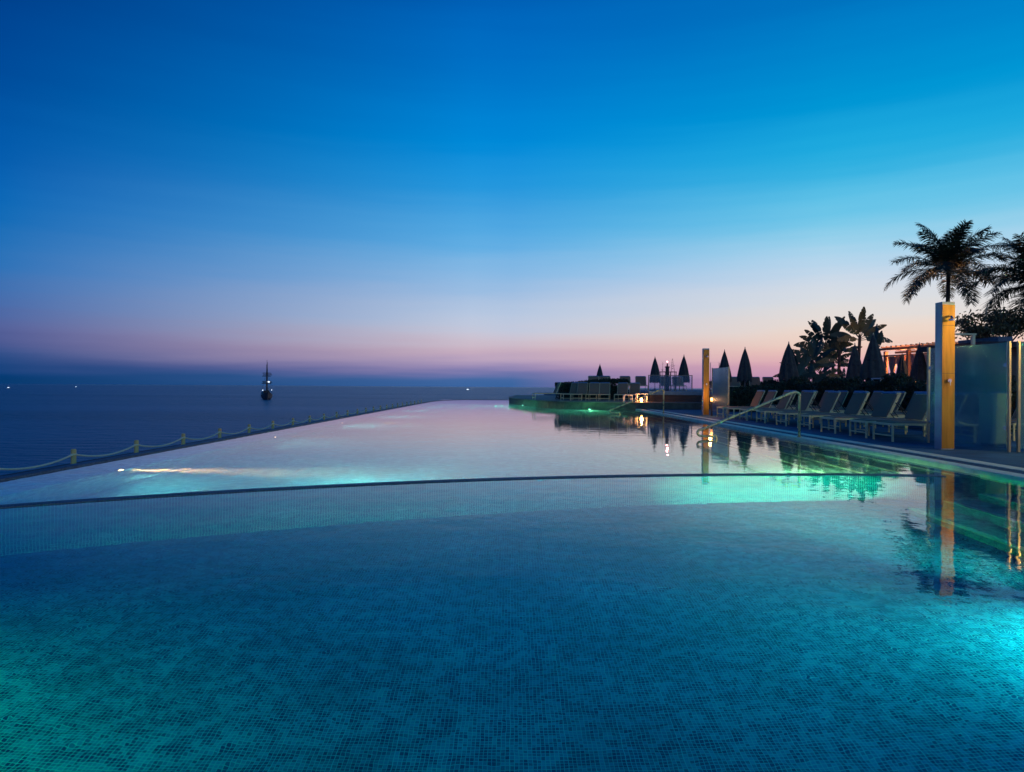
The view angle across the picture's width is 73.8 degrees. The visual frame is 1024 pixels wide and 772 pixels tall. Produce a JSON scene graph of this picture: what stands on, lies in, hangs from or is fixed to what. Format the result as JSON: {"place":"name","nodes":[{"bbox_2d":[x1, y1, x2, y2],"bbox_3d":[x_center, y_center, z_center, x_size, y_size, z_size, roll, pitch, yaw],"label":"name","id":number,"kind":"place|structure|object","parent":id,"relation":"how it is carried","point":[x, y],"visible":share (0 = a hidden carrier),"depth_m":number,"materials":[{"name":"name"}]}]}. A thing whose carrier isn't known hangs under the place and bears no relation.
{"place":"outdoors","nodes":[
{"label":"outdoors","id":0,"kind":"place"},
{"bbox_2d":[0,402,422,476],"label":"ledge","id":1,"kind":"object","parent":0,"point":[157,448],"visible":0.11,"depth_m":15.28,"materials":[{"name":"concrete"}]},
{"bbox_2d":[70,449,76,463],"bbox_3d":[-8.030,1.310,12.498,0.140,0.310,0.140,0,0,0],"label":"rope post","id":2,"kind":"object","parent":1,"relation":"on","point":[73,457],"visible":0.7,"depth_m":12.46,"materials":[{"name":"paint"}]},
{"bbox_2d":[134,440,138,452],"bbox_3d":[-8.029,1.312,14.585,0.140,0.310,0.140,0,-1,0],"label":"rope post","id":3,"kind":"object","parent":1,"relation":"on","point":[136,447],"visible":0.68,"depth_m":14.55,"materials":[{"name":"paint"}]},
{"bbox_2d":[181,433,185,444],"bbox_3d":[-8.029,1.315,16.668,0.140,0.310,0.140,0,-1,0],"label":"rope post","id":4,"kind":"object","parent":1,"relation":"on","point":[183,439],"visible":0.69,"depth_m":16.63,"materials":[{"name":"paint"}]},
{"bbox_2d":[247,424,250,432],"bbox_3d":[-8.026,1.321,20.831,0.140,0.310,0.140,1,0,0],"label":"rope post","id":5,"kind":"object","parent":1,"relation":"on","point":[249,429],"visible":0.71,"depth_m":20.80,"materials":[{"name":"paint"}]},
{"bbox_2d":[0,402,426,480],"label":"infinity edge wall","id":6,"kind":"structure","parent":0,"point":[13,476],"depth_m":9.88,"materials":[{"name":"tile"}]},
{"bbox_2d":[0,384,711,474],"bbox_3d":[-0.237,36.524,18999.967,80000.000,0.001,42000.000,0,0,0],"label":"sea","id":7,"kind":"structure","parent":0,"point":[40,424],"depth_m":272.05,"materials":[{"name":"blue liquid"}]},
{"bbox_2d":[261,362,272,399],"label":"sailing ship","id":8,"kind":"object","parent":7,"relation":"on","point":[266,394],"visible":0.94,"depth_m":472.57,"materials":[{"name":"paint"}]},
{"bbox_2d":[0,400,994,504],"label":"pool water","id":9,"kind":"structure","parent":0,"point":[452,439],"depth_m":9.98,"materials":[{"name":"teal liquid"}]},
{"bbox_2d":[0,475,1023,771],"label":"pool water","id":10,"kind":"structure","parent":0,"point":[786,623],"depth_m":2.83,"materials":[{"name":"teal liquid"}]},
{"bbox_2d":[0,0,1023,387],"label":"sky","id":11,"kind":"structure","parent":0,"point":[419,193],"materials":[{"name":"blue"}]},
{"bbox_2d":[509,398,701,409],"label":"terrace","id":12,"kind":"structure","parent":0,"point":[634,406],"depth_m":31.35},
{"bbox_2d":[509,395,701,403],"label":"terrace paving","id":13,"kind":"structure","parent":0,"point":[542,397],"depth_m":35.15,"materials":[{"name":"stone"}]},
{"bbox_2d":[532,382,563,399],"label":"sun lounger","id":14,"kind":"object","parent":13,"relation":"on","point":[556,387],"visible":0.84,"depth_m":36.36,"materials":[{"name":"beige"}]},
{"bbox_2d":[562,382,578,400],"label":"sun lounger","id":15,"kind":"object","parent":13,"relation":"on","point":[574,386],"visible":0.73,"depth_m":35.52,"materials":[{"name":"beige"}]},
{"bbox_2d":[571,382,588,400],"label":"sun lounger","id":16,"kind":"object","parent":13,"relation":"on","point":[582,388],"visible":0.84,"depth_m":35.05,"materials":[{"name":"beige"}]},
{"bbox_2d":[554,378,629,399],"bbox_3d":[4.421,0.167,37.929,4.168,1.280,0.874,0,0,0],"label":"hedge","id":17,"kind":"object","parent":13,"relation":"on","point":[565,387],"visible":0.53,"depth_m":37.60,"materials":[{"name":"green plant"}]},
{"bbox_2d":[586,382,599,400],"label":"sun lounger","id":18,"kind":"object","parent":13,"relation":"on","point":[594,388],"visible":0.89,"depth_m":34.80,"materials":[{"name":"beige"}]},
{"bbox_2d":[598,382,609,400],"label":"sun lounger","id":19,"kind":"object","parent":13,"relation":"on","point":[604,387],"visible":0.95,"depth_m":34.74,"materials":[{"name":"beige"}]},
{"bbox_2d":[614,382,627,400],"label":"sun lounger","id":20,"kind":"object","parent":13,"relation":"on","point":[622,388],"visible":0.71,"depth_m":34.71,"materials":[{"name":"beige"}]},
{"bbox_2d":[628,383,639,400],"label":"sun lounger","id":21,"kind":"object","parent":13,"relation":"on","point":[634,388],"visible":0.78,"depth_m":34.91,"materials":[{"name":"beige"}]},
{"bbox_2d":[635,393,646,401],"bbox_3d":[6.062,0.549,31.999,0.500,0.400,0.500,0,0,0],"label":"side table","id":22,"kind":"object","parent":13,"relation":"on","point":[641,393],"visible":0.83,"depth_m":31.77,"materials":[{"name":"white"}]},
{"bbox_2d":[665,361,669,390],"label":"lantern pillar","id":23,"kind":"structure","parent":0,"point":[667,367],"depth_m":39.91,"materials":[{"name":"metal"}]},
{"bbox_2d":[544,394,1023,467],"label":"deck","id":24,"kind":"structure","parent":0,"point":[914,438],"depth_m":14.10,"materials":[{"name":"grey stone"}]},
{"bbox_2d":[649,395,711,408],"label":"basin wall","id":25,"kind":"structure","parent":24,"relation":"on","point":[677,398],"depth_m":32.45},
{"bbox_2d":[646,391,711,394],"bbox_3d":[9.348,0.347,32.800,5.700,0.199,0.800,0,0,0],"label":"basin coping","id":26,"kind":"object","parent":25,"relation":"on","point":[679,393],"visible":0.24,"depth_m":32.40,"materials":[{"name":"stone"}]},
{"bbox_2d":[702,348,708,414],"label":"shower column","id":27,"kind":"structure","parent":24,"relation":"on","point":[705,381],"depth_m":24.65,"materials":[{"name":"brown wood"}]},
{"bbox_2d":[710,363,710,406],"bbox_3d":[8.911,0.024,30.000,0.408,2.110,0.026,0,0,0],"label":"thin railing","id":28,"kind":"object","parent":24,"relation":"on","point":[710,384],"visible":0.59,"depth_m":29.99,"materials":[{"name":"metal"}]},
{"bbox_2d":[710,397,712,415],"bbox_3d":[7.052,0.724,24.099,0.100,0.670,0.100,0,0,0],"label":"bollard lamp","id":29,"kind":"object","parent":24,"relation":"on","point":[711,399],"visible":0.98,"depth_m":24.07,"materials":[{"name":"metal"}]},
{"bbox_2d":[712,367,729,415],"bbox_3d":[7.719,0.185,25.300,0.040,1.760,1.841,0,0,-2],"label":"glass screen","id":30,"kind":"object","parent":24,"relation":"on","point":[720,386],"visible":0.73,"depth_m":25.24,"materials":[{"name":"grey"}]},
{"bbox_2d":[717,390,775,417],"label":"sun lounger","id":31,"kind":"object","parent":24,"relation":"on","point":[756,400],"visible":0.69,"depth_m":23.29,"materials":[{"name":"beige"}]},
{"bbox_2d":[726,390,791,418],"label":"sun lounger","id":32,"kind":"object","parent":24,"relation":"on","point":[770,395],"visible":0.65,"depth_m":22.25,"materials":[{"name":"beige"}]},
{"bbox_2d":[729,383,788,411],"bbox_3d":[10.240,0.500,28.922,2.814,1.284,0.866,0,0,0],"label":"hedge","id":33,"kind":"object","parent":24,"relation":"on","point":[743,396],"visible":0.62,"depth_m":28.60,"materials":[{"name":"green plant"}]},
{"bbox_2d":[739,390,796,420],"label":"sun lounger","id":34,"kind":"object","parent":24,"relation":"on","point":[783,402],"visible":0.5,"depth_m":20.97,"materials":[{"name":"beige"}]},
{"bbox_2d":[745,390,811,419],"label":"sun lounger","id":35,"kind":"object","parent":24,"relation":"on","point":[785,406],"visible":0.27,"depth_m":21.39,"materials":[{"name":"beige"}]},
{"bbox_2d":[756,390,820,423],"bbox_3d":[8.072,0.593,19.554,1.920,0.933,0.680,0,0,0],"label":"sun lounger","id":36,"kind":"object","parent":24,"relation":"on","point":[806,397],"visible":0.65,"depth_m":19.39,"materials":[{"name":"beige"}]},
{"bbox_2d":[771,390,820,414],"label":"sun lounger","id":37,"kind":"object","parent":24,"relation":"on","point":[795,405],"visible":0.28,"depth_m":24.96,"materials":[{"name":"beige"}]},
{"bbox_2d":[760,390,832,421],"bbox_3d":[8.438,0.597,20.268,1.920,0.933,0.571,0,0,0],"label":"sun lounger","id":38,"kind":"object","parent":24,"relation":"on","point":[791,409],"visible":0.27,"depth_m":20.31,"materials":[{"name":"beige"}]},
{"bbox_2d":[776,391,846,426],"bbox_3d":[8.086,0.591,18.090,1.920,0.933,0.680,0,0,1],"label":"sun lounger","id":39,"kind":"object","parent":24,"relation":"on","point":[829,400],"visible":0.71,"depth_m":17.94,"materials":[{"name":"beige"}]},
{"bbox_2d":[780,398,844,424],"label":"sun lounger","id":40,"kind":"object","parent":24,"relation":"on","point":[810,411],"visible":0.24,"depth_m":18.68,"materials":[{"name":"beige"}]},
{"bbox_2d":[788,390,844,408],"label":"sun lounger","id":41,"kind":"object","parent":24,"relation":"on","point":[822,398],"visible":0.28,"depth_m":24.08,"materials":[{"name":"beige"}]},
{"bbox_2d":[806,390,848,417],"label":"sun lounger","id":42,"kind":"object","parent":24,"relation":"on","point":[842,397],"visible":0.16,"depth_m":22.82,"materials":[{"name":"beige"}]},
{"bbox_2d":[635,409,1023,481],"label":"coping","id":43,"kind":"object","parent":24,"relation":"on","point":[986,471],"visible":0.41,"depth_m":10.33,"materials":[{"name":"stone"}]},
{"bbox_2d":[609,389,663,413],"bbox_3d":[4.689,1.075,25.599,2.089,1.933,0.097,0,0,0],"label":"handrail","id":44,"kind":"object","parent":43,"relation":"attached to","point":[637,399],"visible":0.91,"depth_m":25.58,"materials":[{"name":"metal"}]},
{"bbox_2d":[696,391,800,438],"bbox_3d":[4.689,1.058,13.499,2.089,1.933,0.097,0,0,0],"label":"handrail","id":45,"kind":"object","parent":43,"relation":"attached to","point":[756,407],"visible":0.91,"depth_m":13.48,"materials":[{"name":"metal"}]},
{"bbox_2d":[644,409,1023,473],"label":"overflow channel","id":46,"kind":"object","parent":24,"relation":"on","point":[975,464],"visible":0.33,"depth_m":10.87,"materials":[{"name":"grey stone"}]},
{"bbox_2d":[797,391,872,429],"bbox_3d":[8.078,0.589,16.683,1.920,0.933,0.680,0,0,0],"label":"sun lounger","id":47,"kind":"object","parent":24,"relation":"on","point":[855,402],"visible":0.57,"depth_m":16.60,"materials":[{"name":"beige"}]},
{"bbox_2d":[649,409,1023,470],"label":"paving stripe","id":48,"kind":"object","parent":24,"relation":"on","point":[949,457],"visible":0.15,"depth_m":11.35,"materials":[{"name":"stone"}]},
{"bbox_2d":[803,391,875,427],"bbox_3d":[8.502,0.593,17.382,1.920,0.933,0.571,0,0,0],"label":"sun lounger","id":49,"kind":"object","parent":24,"relation":"on","point":[804,422],"visible":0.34,"depth_m":17.24,"materials":[{"name":"beige"}]},
{"bbox_2d":[827,391,881,420],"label":"sun lounger","id":50,"kind":"object","parent":24,"relation":"on","point":[874,398],"visible":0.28,"depth_m":20.75,"materials":[{"name":"beige"}]},
{"bbox_2d":[820,391,906,433],"bbox_3d":[8.019,0.587,15.278,1.920,0.933,0.680,0,0,-1],"label":"sun lounger","id":51,"kind":"object","parent":24,"relation":"on","point":[884,404],"visible":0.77,"depth_m":15.20,"materials":[{"name":"beige"}]},
{"bbox_2d":[828,391,907,431],"bbox_3d":[8.488,0.591,15.986,1.920,0.933,0.571,0,0,-1],"label":"sun lounger","id":52,"kind":"object","parent":24,"relation":"on","point":[829,425],"visible":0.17,"depth_m":15.87,"materials":[{"name":"beige plastic"}]},
{"bbox_2d":[844,391,907,421],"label":"sun lounger","id":53,"kind":"object","parent":24,"relation":"on","point":[900,397],"visible":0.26,"depth_m":19.28,"materials":[{"name":"beige"}]},
{"bbox_2d":[849,392,926,437],"bbox_3d":[8.028,0.585,13.969,1.920,0.933,0.680,0,0,0],"label":"sun lounger","id":54,"kind":"object","parent":24,"relation":"on","point":[917,410],"visible":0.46,"depth_m":13.98,"materials":[{"name":"beige"}]},
{"bbox_2d":[760,372,1016,431],"bbox_3d":[12.035,0.342,24.144,0.757,1.613,16.411,0,0,0],"label":"hedge","id":55,"kind":"object","parent":24,"relation":"on","point":[896,382],"visible":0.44,"depth_m":22.76,"materials":[{"name":"green plant"}]},
{"bbox_2d":[854,411,926,435],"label":"sun lounger","id":56,"kind":"object","parent":24,"relation":"on","point":[855,429],"visible":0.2,"depth_m":14.55,"materials":[{"name":"beige plastic"}]},
{"bbox_2d":[862,391,925,423],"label":"sun lounger","id":57,"kind":"object","parent":24,"relation":"on","point":[908,406],"visible":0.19,"depth_m":18.93,"materials":[{"name":"beige plastic"}]},
{"bbox_2d":[882,413,905,426],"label":"sun lounger","id":58,"kind":"object","parent":24,"relation":"on","point":[898,414],"visible":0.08,"depth_m":17.41,"materials":[{"name":"beige plastic"}]},
{"bbox_2d":[872,421,926,441],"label":"sun lounger","id":59,"kind":"object","parent":24,"relation":"on","point":[892,424],"visible":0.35,"depth_m":12.90,"materials":[{"name":"beige plastic"}]},
{"bbox_2d":[934,302,955,449],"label":"shower column","id":60,"kind":"structure","parent":24,"relation":"on","point":[945,319],"depth_m":11.15,"materials":[{"name":"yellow wood"}]},
{"bbox_2d":[926,341,1011,451],"bbox_3d":[7.779,0.167,11.700,0.040,1.760,1.849,0,0,-6],"label":"glass screen","id":61,"kind":"object","parent":24,"relation":"on","point":[982,412],"visible":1,"depth_m":11.38,"materials":[{"name":"teal"}]},
{"bbox_2d":[1016,341,1023,451],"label":"glass screen","id":62,"kind":"object","parent":24,"relation":"on","point":[1020,403],"visible":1,"depth_m":10.79,"materials":[{"name":"teal"}]},
{"bbox_2d":[626,389,1016,431],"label":"terrace","id":63,"kind":"structure","parent":0,"point":[642,391],"depth_m":37.04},
{"bbox_2d":[588,376,598,379],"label":"sun lounger","id":64,"kind":"object","parent":63,"relation":"on","point":[592,377],"visible":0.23,"depth_m":42.34,"materials":[{"name":"beige"}]},
{"bbox_2d":[596,365,602,378],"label":"closed parasol","id":65,"kind":"object","parent":63,"relation":"on","point":[599,373],"visible":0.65,"depth_m":56.87,"materials":[{"name":"fabric"}]},
{"bbox_2d":[619,376,630,389],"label":"sun lounger","id":66,"kind":"object","parent":63,"relation":"on","point":[625,377],"visible":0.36,"depth_m":42.35,"materials":[{"name":"beige"}]},
{"bbox_2d":[635,376,647,390],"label":"sun lounger","id":67,"kind":"object","parent":63,"relation":"on","point":[641,380],"visible":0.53,"depth_m":42.27,"materials":[{"name":"beige"}]},
{"bbox_2d":[650,358,658,390],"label":"closed parasol","id":68,"kind":"object","parent":63,"relation":"on","point":[655,369],"visible":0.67,"depth_m":45.34,"materials":[{"name":"fabric"}]},
{"bbox_2d":[648,375,692,390],"bbox_3d":[8.816,-0.149,38.000,2.459,0.919,0.060,0,0,0],"label":"glass balustrade","id":69,"kind":"object","parent":63,"relation":"on","point":[671,382],"visible":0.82,"depth_m":37.99,"materials":[{"name":"blue"}]},
{"bbox_2d":[678,356,688,390],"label":"closed parasol","id":70,"kind":"object","parent":63,"relation":"on","point":[683,369],"visible":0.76,"depth_m":43.53,"materials":[{"name":"fabric"}]},
{"bbox_2d":[719,349,731,381],"bbox_3d":[11.527,-0.833,37.000,0.746,2.320,0.731,0,0,13],"label":"closed parasol","id":71,"kind":"object","parent":63,"relation":"on","point":[724,362],"visible":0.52,"depth_m":36.85,"materials":[{"name":"fabric"}]},
{"bbox_2d":[729,377,739,386],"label":"sun lounger","id":72,"kind":"object","parent":63,"relation":"on","point":[734,383],"visible":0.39,"depth_m":42.20,"materials":[{"name":"beige"}]},
{"bbox_2d":[737,349,752,385],"bbox_3d":[11.778,-0.835,34.494,0.731,2.320,0.746,0,0,-18],"label":"closed parasol","id":73,"kind":"object","parent":63,"relation":"on","point":[744,374],"visible":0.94,"depth_m":34.31,"materials":[{"name":"fabric"}]},
{"bbox_2d":[748,377,759,385],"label":"sun lounger","id":74,"kind":"object","parent":63,"relation":"on","point":[755,380],"visible":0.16,"depth_m":42.26,"materials":[{"name":"beige"}]},
{"bbox_2d":[709,380,811,390],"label":"hedge","id":75,"kind":"object","parent":63,"relation":"on","point":[742,383],"visible":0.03,"depth_m":46.20,"materials":[{"name":"green plant"}]},
{"bbox_2d":[762,377,773,381],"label":"sun lounger","id":76,"kind":"object","parent":63,"relation":"on","point":[767,378],"visible":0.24,"depth_m":42.34,"materials":[{"name":"beige"}]},
{"bbox_2d":[778,342,798,381],"bbox_3d":[12.368,-0.837,30.510,0.841,2.320,0.858,0,0,20],"label":"closed parasol","id":77,"kind":"object","parent":63,"relation":"on","point":[788,369],"visible":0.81,"depth_m":30.28,"materials":[{"name":"fabric"}]},
{"bbox_2d":[778,360,815,383],"bbox_3d":[15.310,-0.525,36.938,2.124,1.769,0.785,0,0,0],"label":"banana plant","id":78,"kind":"object","parent":63,"relation":"on","point":[800,368],"visible":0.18,"depth_m":36.90,"materials":[{"name":"green plant"}]},
{"bbox_2d":[773,348,821,377],"bbox_3d":[16.712,-0.909,39.923,2.917,2.576,0.797,0,0,0],"label":"banana plant","id":79,"kind":"object","parent":63,"relation":"on","point":[798,358],"visible":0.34,"depth_m":39.89,"materials":[{"name":"green plant"}]},
{"bbox_2d":[797,363,830,382],"bbox_3d":[16.982,-0.430,39.090,2.248,1.747,0.829,0,0,7],"label":"banana plant","id":80,"kind":"object","parent":63,"relation":"on","point":[819,377],"visible":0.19,"depth_m":38.85,"materials":[{"name":"green plant"}]},
{"bbox_2d":[793,337,835,381],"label":"banana plant","id":81,"kind":"object","parent":63,"relation":"on","point":[813,350],"visible":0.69,"depth_m":41.00,"materials":[{"name":"green plant"}]},
{"bbox_2d":[794,316,853,376],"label":"banana plant","id":82,"kind":"object","parent":63,"relation":"on","point":[819,334],"visible":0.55,"depth_m":44.96,"materials":[{"name":"green plant"}]},
{"bbox_2d":[808,354,840,377],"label":"banana plant","id":83,"kind":"object","parent":63,"relation":"on","point":[833,372],"visible":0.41,"depth_m":41.92,"materials":[{"name":"green plant"}]},
{"bbox_2d":[809,341,850,387],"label":"banana plant","id":84,"kind":"object","parent":63,"relation":"on","point":[844,361],"visible":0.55,"depth_m":44.44,"materials":[{"name":"green plant"}]},
{"bbox_2d":[835,368,845,388],"bbox_3d":[18.949,-0.328,38.950,1.508,1.435,0.529,0,0,0],"label":"banana plant","id":85,"kind":"object","parent":63,"relation":"on","point":[842,374],"visible":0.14,"depth_m":39.03,"materials":[{"name":"green plant"}]},
{"bbox_2d":[822,333,861,375],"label":"banana plant","id":86,"kind":"object","parent":63,"relation":"on","point":[835,342],"visible":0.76,"depth_m":43.96,"materials":[{"name":"green plant"}]},
{"bbox_2d":[846,343,862,381],"bbox_3d":[15.575,-0.815,31.008,0.731,2.320,0.746,0,0,31],"label":"closed parasol","id":87,"kind":"object","parent":63,"relation":"on","point":[854,366],"visible":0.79,"depth_m":30.83,"materials":[{"name":"fabric"}]},
{"bbox_2d":[829,307,892,357],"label":"banana plant","id":88,"kind":"object","parent":63,"relation":"on","point":[864,325],"visible":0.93,"depth_m":42.92,"materials":[{"name":"green plant"}]},
{"bbox_2d":[860,333,885,380],"bbox_3d":[13.497,-0.836,25.510,0.841,2.320,0.858,0,0,13],"label":"closed parasol","id":89,"kind":"object","parent":63,"relation":"on","point":[873,366],"visible":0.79,"depth_m":25.30,"materials":[{"name":"fabric"}]},
{"bbox_2d":[869,324,882,380],"bbox_3d":[18.109,-1.372,33.928,0.358,3.487,0.515,0,0,-28],"label":"banana plant","id":90,"kind":"object","parent":63,"relation":"on","point":[877,334],"visible":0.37,"depth_m":33.91,"materials":[{"name":"green plant"}]},
{"bbox_2d":[896,354,908,375],"bbox_3d":[22.008,-0.739,38.508,0.716,2.274,0.732,0,0,21],"label":"closed parasol","id":91,"kind":"object","parent":63,"relation":"on","point":[901,367],"visible":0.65,"depth_m":38.36,"materials":[{"name":"fabric"}]},
{"bbox_2d":[910,342,926,381],"bbox_3d":[18.217,-0.798,30.505,0.746,2.320,0.731,0,0,-30],"label":"closed parasol","id":92,"kind":"object","parent":63,"relation":"on","point":[919,369],"visible":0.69,"depth_m":30.31,"materials":[{"name":"fabric"}]},
{"bbox_2d":[880,341,957,375],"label":"pergola","id":93,"kind":"object","parent":63,"relation":"on","point":[908,356],"visible":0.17,"depth_m":42.49,"materials":[{"name":"wood"}]},
{"bbox_2d":[883,220,1009,306],"bbox_3d":[21.843,-4.000,33.990,5.411,8.786,5.728,0,0,0],"label":"palm tree","id":94,"kind":"object","parent":63,"relation":"on","point":[947,255],"visible":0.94,"depth_m":33.49,"materials":[{"name":"green plant"}]},
{"bbox_2d":[919,341,1016,386],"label":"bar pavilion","id":95,"kind":"structure","parent":63,"relation":"on","point":[1013,359],"depth_m":26.47,"materials":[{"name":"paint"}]},
{"bbox_2d":[1011,357,1016,375],"bbox_3d":[19.072,-0.737,26.485,1.000,0.800,0.028,0,0,0],"label":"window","id":96,"kind":"structure","parent":95,"relation":"in","point":[1013,359],"depth_m":26.47,"materials":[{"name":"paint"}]},
{"bbox_2d":[958,337,1012,342],"bbox_3d":[19.886,-0.809,28.751,0.596,2.360,2.500,0,0,0],"label":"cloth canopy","id":97,"kind":"object","parent":63,"relation":"on","point":[993,339],"visible":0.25,"depth_m":27.89,"materials":[{"name":"blue fabric"}]},
{"bbox_2d":[955,306,1023,340],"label":"broadleaf tree","id":98,"kind":"object","parent":63,"relation":"on","point":[984,331],"visible":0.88,"depth_m":28.62,"materials":[{"name":"green plant"}]},
{"bbox_2d":[961,232,1023,317],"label":"palm tree","id":99,"kind":"object","parent":63,"relation":"on","point":[1014,274],"visible":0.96,"depth_m":30.43,"materials":[{"name":"green plant"}]},
{"bbox_2d":[955,333,975,344],"bbox_3d":[15.955,-0.756,24.001,0.720,2.190,0.100,0,0,0],"label":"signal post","id":100,"kind":"object","parent":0,"point":[972,338],"visible":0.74,"depth_m":23.97,"materials":[{"name":"grey metal"}]},
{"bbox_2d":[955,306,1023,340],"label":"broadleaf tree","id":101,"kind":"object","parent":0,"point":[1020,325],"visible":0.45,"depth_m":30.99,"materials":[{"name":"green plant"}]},
{"bbox_2d":[1011,421,1015,440],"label":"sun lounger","id":102,"kind":"object","parent":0,"point":[1013,423],"visible":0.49,"depth_m":13.14,"materials":[{"name":"beige"}]},
{"bbox_2d":[1011,407,1016,420],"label":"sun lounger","id":103,"kind":"object","parent":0,"point":[1013,418],"visible":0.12,"depth_m":14.74,"materials":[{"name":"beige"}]},
{"bbox_3d":[-8.032,1.339,33.331,0.140,0.310,0.140,-1,-1,0],"label":"rope post","id":104,"kind":"object","parent":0,"visible":0},
{"bbox_2d":[0,402,419,469],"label":"barrier rope","id":105,"kind":"object","parent":104,"relation":"hanging from","point":[66,457],"visible":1,"depth_m":14.98,"materials":[{"name":"beige fabric"}]},
{"label":"pool floor","id":106,"kind":"structure","parent":0,"visible":0},
{"bbox_2d":[0,473,945,507],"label":"dividing wall","id":107,"kind":"structure","parent":106,"relation":"on","point":[343,485],"depth_m":7.11,"materials":[{"name":"tile"}]}
]}

